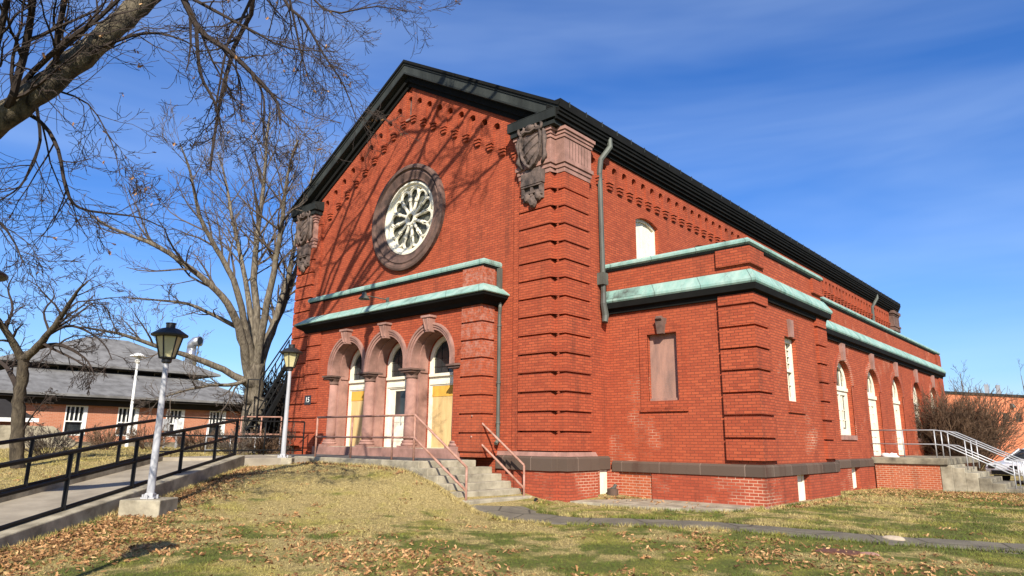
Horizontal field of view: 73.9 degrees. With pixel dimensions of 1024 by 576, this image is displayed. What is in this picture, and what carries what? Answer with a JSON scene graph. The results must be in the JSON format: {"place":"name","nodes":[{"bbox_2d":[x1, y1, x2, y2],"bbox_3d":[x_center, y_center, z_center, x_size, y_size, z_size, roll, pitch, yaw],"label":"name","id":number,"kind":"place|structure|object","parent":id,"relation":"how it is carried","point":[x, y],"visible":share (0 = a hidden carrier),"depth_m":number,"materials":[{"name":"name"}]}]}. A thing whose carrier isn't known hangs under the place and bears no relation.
{"place":"outdoors","nodes":[
{"label":"outdoors","id":0,"kind":"place"},
{"bbox_2d":[0,445,1023,575],"bbox_3d":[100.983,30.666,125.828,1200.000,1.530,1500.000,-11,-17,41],"label":"ground","id":1,"kind":"structure","parent":0,"point":[398,486],"depth_m":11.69,"materials":[{"name":"plant"}]},
{"bbox_2d":[0,270,8,281],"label":"lamp post","id":2,"kind":"object","parent":1,"relation":"on","point":[4,277],"visible":1,"depth_m":6.23,"materials":[{"name":"metal"}]},
{"bbox_2d":[0,399,38,425],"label":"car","id":3,"kind":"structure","parent":1,"relation":"on","point":[5,409],"depth_m":28.84,"materials":[{"name":"metal"}]},
{"bbox_2d":[0,425,74,448],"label":"retaining wall","id":4,"kind":"structure","parent":1,"relation":"on","point":[5,431],"depth_m":27.79,"materials":[{"name":"concrete"}]},
{"bbox_2d":[25,424,83,455],"bbox_3d":[-15.733,5.185,23.157,2.247,1.151,2.135,-11,-17,41],"label":"bare shrub","id":5,"kind":"object","parent":1,"relation":"on","point":[38,448],"visible":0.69,"depth_m":22.85,"materials":[{"name":"brown plant"}]},
{"bbox_2d":[0,257,147,468],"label":"bare tree","id":6,"kind":"object","parent":1,"relation":"on","point":[20,380],"visible":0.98,"depth_m":19.28,"materials":[{"name":"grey plant"}]},
{"bbox_2d":[0,460,208,525],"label":"ramp","id":7,"kind":"structure","parent":1,"relation":"on","point":[23,507],"depth_m":13.59,"materials":[{"name":"concrete"}]},
{"bbox_2d":[73,422,136,449],"bbox_3d":[-16.115,5.850,27.026,2.448,1.216,1.950,4,-13,-13],"label":"bare shrub","id":8,"kind":"object","parent":1,"relation":"on","point":[101,440],"visible":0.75,"depth_m":26.98,"materials":[{"name":"brown plant"}]},
{"bbox_2d":[0,336,243,447],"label":"brick house","id":9,"kind":"structure","parent":1,"relation":"on","point":[106,402],"depth_m":38.64,"materials":[{"name":"brick"}]},
{"bbox_2d":[62,405,87,435],"bbox_3d":[-22.813,6.913,35.545,0.180,1.530,1.021,-11,-17,41],"label":"window","id":10,"kind":"structure","parent":9,"relation":"in","point":[75,418],"depth_m":35.60,"materials":[{"name":"white paint"}]},
{"bbox_2d":[115,407,139,435],"bbox_3d":[-21.134,7.343,37.372,0.180,1.530,1.070,-11,-17,41],"label":"window","id":11,"kind":"structure","parent":9,"relation":"in","point":[123,412],"depth_m":37.39,"materials":[{"name":"white paint"}]},
{"bbox_2d":[166,409,184,436],"bbox_3d":[-19.450,7.774,39.204,0.180,1.530,1.027,-11,-17,41],"label":"window","id":12,"kind":"structure","parent":9,"relation":"in","point":[173,412],"depth_m":39.28,"materials":[{"name":"white paint"}]},
{"bbox_2d":[208,411,225,434],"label":"window","id":13,"kind":"structure","parent":9,"relation":"in","point":[216,415],"depth_m":41.11,"materials":[{"name":"white paint"}]},
{"bbox_2d":[0,455,244,548],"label":"kerb","id":14,"kind":"structure","parent":1,"relation":"on","point":[59,520],"depth_m":12.64,"materials":[{"name":"concrete"}]},
{"bbox_2d":[0,419,155,492],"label":"ramp railing","id":15,"kind":"object","parent":14,"relation":"on","point":[31,439],"visible":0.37,"depth_m":14.78,"materials":[{"name":"black metal"}]},
{"bbox_2d":[0,419,238,530],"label":"ramp railing","id":16,"kind":"object","parent":14,"relation":"on","point":[68,477],"visible":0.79,"depth_m":12.42,"materials":[{"name":"black metal"}]},
{"bbox_2d":[125,353,146,446],"bbox_3d":[-18.758,5.523,33.687,0.760,4.593,0.760,-11,-17,41],"label":"pole light","id":17,"kind":"object","parent":1,"relation":"on","point":[133,395],"visible":0.85,"depth_m":33.75,"materials":[{"name":"white paint"}]},
{"bbox_2d":[124,420,173,449],"bbox_3d":[-14.967,6.116,28.195,1.861,1.246,2.108,5,-14,-21],"label":"bare shrub","id":18,"kind":"object","parent":1,"relation":"on","point":[141,444],"visible":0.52,"depth_m":27.88,"materials":[{"name":"brown plant"}]},
{"bbox_2d":[118,322,188,517],"bbox_3d":[-6.598,2.478,12.744,0.720,3.700,0.720,1,-13,-1],"label":"lamp post","id":19,"kind":"object","parent":1,"relation":"on","point":[170,337],"visible":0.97,"depth_m":12.62,"materials":[{"name":"metal"}]},
{"bbox_2d":[162,419,169,447],"bbox_3d":[-16.367,6.906,32.079,0.200,1.449,0.320,-11,-17,41],"label":"utility box","id":20,"kind":"object","parent":1,"relation":"on","point":[164,423],"visible":0.39,"depth_m":32.09,"materials":[{"name":"white metal"}]},
{"bbox_2d":[173,419,182,447],"bbox_3d":[-15.787,6.911,32.078,0.200,1.449,0.300,-11,-17,41],"label":"utility box","id":21,"kind":"object","parent":1,"relation":"on","point":[177,424],"visible":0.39,"depth_m":32.07,"materials":[{"name":"white paint"}]},
{"bbox_2d":[33,49,338,452],"bbox_3d":[-11.986,-1.492,27.813,11.505,17.321,9.151,3,-13,-11],"label":"bare tree","id":22,"kind":"object","parent":1,"relation":"on","point":[254,338],"visible":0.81,"depth_m":27.76,"materials":[{"name":"grey plant"}]},
{"bbox_2d":[170,424,221,449],"bbox_3d":[-12.779,6.065,27.424,2.274,1.157,2.034,-11,-17,41],"label":"bare shrub","id":23,"kind":"object","parent":1,"relation":"on","point":[191,441],"visible":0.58,"depth_m":27.23,"materials":[{"name":"brown plant"}]},
{"bbox_2d":[196,329,214,380],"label":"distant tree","id":24,"kind":"object","parent":1,"relation":"on","point":[197,352],"visible":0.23,"depth_m":64.24,"materials":[{"name":"grey plant"}]},
{"bbox_2d":[0,0,460,303],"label":"oak tree","id":25,"kind":"object","parent":1,"relation":"on","point":[31,92],"visible":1,"depth_m":9.41,"materials":[{"name":"brown plant"}]},
{"bbox_2d":[204,423,259,454],"bbox_3d":[-10.308,5.657,25.611,2.000,1.316,2.336,-11,-17,41],"label":"bare shrub","id":26,"kind":"object","parent":1,"relation":"on","point":[228,445],"visible":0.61,"depth_m":25.26,"materials":[{"name":"brown plant"}]},
{"bbox_2d":[162,454,311,466],"bbox_3d":[-7.333,5.498,20.773,3.453,0.705,5.784,-2,-13,13],"label":"landing","id":27,"kind":"object","parent":1,"relation":"on","point":[256,460],"visible":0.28,"depth_m":18.84,"materials":[{"name":"concrete"}]},
{"bbox_2d":[159,415,304,454],"bbox_3d":[-8.710,4.586,20.925,0.941,1.124,5.486,-6,-14,27],"label":"landing railing","id":28,"kind":"object","parent":27,"relation":"on","point":[264,449],"visible":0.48,"depth_m":21.69,"materials":[{"name":"brown metal"}]},
{"bbox_2d":[204,423,280,454],"bbox_3d":[-10.262,5.804,25.986,2.863,1.218,0.055,1,-13,0],"label":"cellar railing","id":29,"kind":"object","parent":1,"relation":"on","point":[238,437],"visible":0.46,"depth_m":25.98,"materials":[{"name":"metal"}]},
{"bbox_2d":[219,373,283,446],"bbox_3d":[-11.293,5.577,31.152,4.214,3.833,3.924,5,-13,-19],"label":"tall brush","id":30,"kind":"object","parent":1,"relation":"on","point":[242,405],"visible":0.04,"depth_m":30.73,"materials":[{"name":"brown plant"}]},
{"bbox_2d":[230,368,287,452],"bbox_3d":[-10.026,5.372,30.500,4.905,4.009,4.705,-11,-17,41],"label":"tall brush","id":31,"kind":"object","parent":1,"relation":"on","point":[279,408],"visible":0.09,"depth_m":30.24,"materials":[{"name":"black plant"}]},
{"bbox_2d":[238,416,281,453],"bbox_3d":[-9.989,5.873,27.020,1.640,1.548,0.055,1,-13,0],"label":"cellar railing","id":32,"kind":"object","parent":1,"relation":"on","point":[261,417],"visible":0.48,"depth_m":27.11,"materials":[{"name":"pink metal"}]},
{"bbox_2d":[238,428,286,454],"bbox_3d":[-9.288,5.888,25.975,2.146,1.076,2.172,6,-14,-22],"label":"bare shrub","id":33,"kind":"object","parent":1,"relation":"on","point":[269,445],"visible":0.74,"depth_m":25.49,"materials":[{"name":"brown plant"}]},
{"bbox_2d":[241,333,291,453],"bbox_3d":[-9.840,4.174,28.558,1.204,6.062,2.979,-11,-17,41],"label":"fire escape","id":34,"kind":"object","parent":1,"relation":"on","point":[274,403],"visible":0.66,"depth_m":27.98,"materials":[{"name":"black paint"}]},
{"bbox_2d":[272,422,295,453],"bbox_3d":[-8.143,5.664,25.588,1.782,1.384,1.858,-3,-13,14],"label":"bare shrub","id":35,"kind":"object","parent":1,"relation":"on","point":[290,446],"visible":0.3,"depth_m":25.32,"materials":[{"name":"brown plant"}]},
{"bbox_2d":[270,344,302,464],"bbox_3d":[-6.532,3.478,19.767,0.720,3.700,0.720,1,-13,-1],"label":"lamp post","id":36,"kind":"object","parent":1,"relation":"on","point":[291,354],"visible":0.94,"depth_m":19.82,"materials":[{"name":"metal"}]},
{"bbox_2d":[265,454,531,504],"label":"entrance steps","id":37,"kind":"structure","parent":1,"relation":"on","point":[484,481],"depth_m":17.12,"materials":[{"name":"concrete"}]},
{"bbox_2d":[314,414,467,500],"bbox_3d":[-3.396,4.404,17.839,6.363,2.148,0.055,-11,-17,41],"label":"pipe railing","id":38,"kind":"object","parent":37,"relation":"on","point":[392,437],"visible":0.96,"depth_m":17.53,"materials":[{"name":"pink metal"}]},
{"bbox_2d":[470,415,524,495],"bbox_3d":[-0.373,4.428,17.851,1.858,2.187,0.161,-9,-16,37],"label":"pipe handrail","id":39,"kind":"object","parent":37,"relation":"on","point":[499,462],"visible":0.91,"depth_m":17.62,"materials":[{"name":"metal"}]},
{"bbox_2d":[0,453,1023,575],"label":"fallen leaves","id":40,"kind":"object","parent":1,"relation":"on","point":[56,541],"visible":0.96,"depth_m":10.08,"materials":[{"name":"brown plant"}]},
{"bbox_2d":[286,59,946,508],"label":"brick church","id":41,"kind":"structure","parent":1,"relation":"on","point":[562,299],"depth_m":19.77,"materials":[{"name":"red brick"}]},
{"bbox_2d":[346,350,364,445],"bbox_3d":[-5.106,3.672,23.242,1.560,3.400,0.170,-11,-17,41],"label":"entrance door","id":42,"kind":"structure","parent":41,"relation":"in","point":[356,383],"depth_m":23.44,"materials":[{"name":"beige paint"}]},
{"bbox_2d":[384,343,405,446],"bbox_3d":[-3.541,3.379,21.873,1.560,3.400,0.170,-11,-17,41],"label":"entrance door","id":43,"kind":"structure","parent":41,"relation":"in","point":[396,380],"depth_m":22.08,"materials":[{"name":"beige paint"}]},
{"bbox_2d":[427,336,452,447],"bbox_3d":[-1.976,3.086,20.503,1.560,3.400,0.170,-11,-17,41],"label":"entrance door","id":44,"kind":"structure","parent":41,"relation":"in","point":[440,376],"depth_m":20.65,"materials":[{"name":"beige paint"}]},
{"bbox_2d":[636,219,654,257],"bbox_3d":[4.260,-1.333,22.256,0.140,1.820,1.400,-11,-17,41],"label":"upper window","id":45,"kind":"structure","parent":41,"relation":"in","point":[645,234],"depth_m":22.44,"materials":[{"name":"beige paint"}]},
{"bbox_2d":[650,333,678,400],"bbox_3d":[4.125,2.129,18.340,0.900,1.800,0.120,-11,-17,41],"label":"boarded window","id":46,"kind":"structure","parent":41,"relation":"in","point":[663,347],"depth_m":18.37,"materials":[{"name":"pink wood"}]},
{"bbox_2d":[784,338,795,401],"bbox_3d":[7.446,2.224,18.519,0.110,1.720,0.860,-11,-17,41],"label":"sash window","id":47,"kind":"structure","parent":41,"relation":"in","point":[788,346],"depth_m":18.69,"materials":[{"name":"beige paint"}]},
{"bbox_2d":[836,363,850,434],"bbox_3d":[11.797,3.952,24.548,0.150,2.690,1.760,-11,-17,41],"label":"arched window","id":48,"kind":"structure","parent":41,"relation":"in","point":[842,391],"depth_m":24.84,"materials":[{"name":"beige paint"}]},
{"bbox_2d":[867,372,880,455],"bbox_3d":[14.304,4.944,27.194,0.160,3.410,1.760,-11,-17,41],"label":"arched door","id":49,"kind":"structure","parent":41,"relation":"in","point":[872,399],"depth_m":27.46,"materials":[{"name":"beige paint"}]},
{"bbox_2d":[892,379,903,454],"bbox_3d":[16.811,5.585,29.922,0.160,3.410,1.760,-11,-17,41],"label":"arched door","id":50,"kind":"structure","parent":41,"relation":"in","point":[896,403],"depth_m":30.20,"materials":[{"name":"beige paint"}]},
{"bbox_2d":[913,386,920,435],"bbox_3d":[19.318,5.876,32.732,0.150,2.690,1.760,-11,-17,41],"label":"arched window","id":51,"kind":"structure","parent":41,"relation":"in","point":[914,390],"depth_m":33.16,"materials":[{"name":"beige paint"}]},
{"bbox_2d":[570,499,749,512],"bbox_3d":[3.613,5.242,16.349,3.948,0.120,2.129,-11,-17,41],"label":"concrete apron","id":52,"kind":"object","parent":1,"relation":"on","point":[680,505],"visible":0.52,"depth_m":16.18,"materials":[{"name":"grey concrete"}]},
{"bbox_2d":[607,484,617,495],"bbox_3d":[2.701,5.437,18.292,0.299,0.336,0.297,2,-13,-5],"label":"stone","id":53,"kind":"object","parent":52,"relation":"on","point":[612,491],"visible":0.88,"depth_m":18.18,"materials":[{"name":"stone"}]},
{"bbox_2d":[815,547,859,556],"bbox_3d":[4.951,4.022,10.354,0.540,0.060,0.400,-11,-17,41],"label":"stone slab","id":54,"kind":"object","parent":1,"relation":"on","point":[841,551],"visible":0.6,"depth_m":10.28,"materials":[{"name":"stone"}]},
{"bbox_2d":[860,552,879,555],"bbox_3d":[5.372,4.004,10.240,0.289,0.067,0.143,-11,-17,41],"label":"stone","id":55,"kind":"object","parent":1,"relation":"on","point":[869,553],"visible":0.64,"depth_m":10.20,"materials":[{"name":"pink stone"}]},
{"bbox_2d":[871,455,1023,492],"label":"brick stoop","id":56,"kind":"object","parent":1,"relation":"on","point":[933,473],"visible":0.54,"depth_m":24.50,"materials":[{"name":"brick"}]},
{"bbox_2d":[881,453,898,456],"bbox_3d":[14.245,6.281,25.659,0.674,0.165,0.470,-11,-17,41],"label":"crumpled bag","id":57,"kind":"object","parent":56,"relation":"on","point":[889,455],"visible":0.97,"depth_m":25.51,"materials":[{"name":"white paint"}]},
{"bbox_2d":[870,430,1023,488],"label":"stoop railing","id":58,"kind":"object","parent":56,"relation":"on","point":[935,444],"visible":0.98,"depth_m":24.22,"materials":[{"name":"grey metal"}]},
{"bbox_2d":[940,430,1023,487],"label":"stoop railing","id":59,"kind":"object","parent":56,"relation":"on","point":[972,454],"visible":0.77,"depth_m":24.64,"materials":[{"name":"grey metal"}]},
{"bbox_2d":[947,431,1023,480],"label":"stoop railing","id":60,"kind":"object","parent":56,"relation":"on","point":[1022,472],"visible":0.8,"depth_m":25.53,"materials":[{"name":"grey metal"}]},
{"bbox_2d":[948,360,978,391],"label":"distant tree","id":61,"kind":"object","parent":1,"relation":"on","point":[961,379],"visible":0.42,"depth_m":83.86,"materials":[{"name":"grey plant"}]},
{"bbox_2d":[909,377,1023,470],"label":"brown bush","id":62,"kind":"object","parent":1,"relation":"on","point":[958,417],"visible":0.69,"depth_m":30.74,"materials":[{"name":"brown plant"}]},
{"bbox_2d":[945,384,1023,461],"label":"orange building","id":63,"kind":"structure","parent":1,"relation":"on","point":[986,389],"depth_m":62.40,"materials":[{"name":"brick"}]},
{"bbox_2d":[0,0,1023,394],"label":"sky","id":64,"kind":"structure","parent":0,"point":[883,138],"materials":[{"name":"blue"}]},
{"bbox_2d":[471,505,1023,553],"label":"path","id":65,"kind":"structure","parent":0,"point":[517,512],"depth_m":12.74,"materials":[{"name":"grey concrete"}]},
{"bbox_2d":[882,535,904,540],"bbox_3d":[6.469,4.265,11.554,0.370,0.131,0.231,-11,-17,41],"label":"stone","id":66,"kind":"object","parent":65,"relation":"on","point":[892,537],"visible":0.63,"depth_m":11.48,"materials":[{"name":"stone"}]},
{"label":"car park","id":67,"kind":"structure","parent":0,"visible":0},
{"bbox_2d":[985,448,1023,480],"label":"parked car","id":68,"kind":"object","parent":67,"relation":"on","point":[998,472],"visible":0.65,"depth_m":29.41,"materials":[{"name":"white paint"}]}
]}

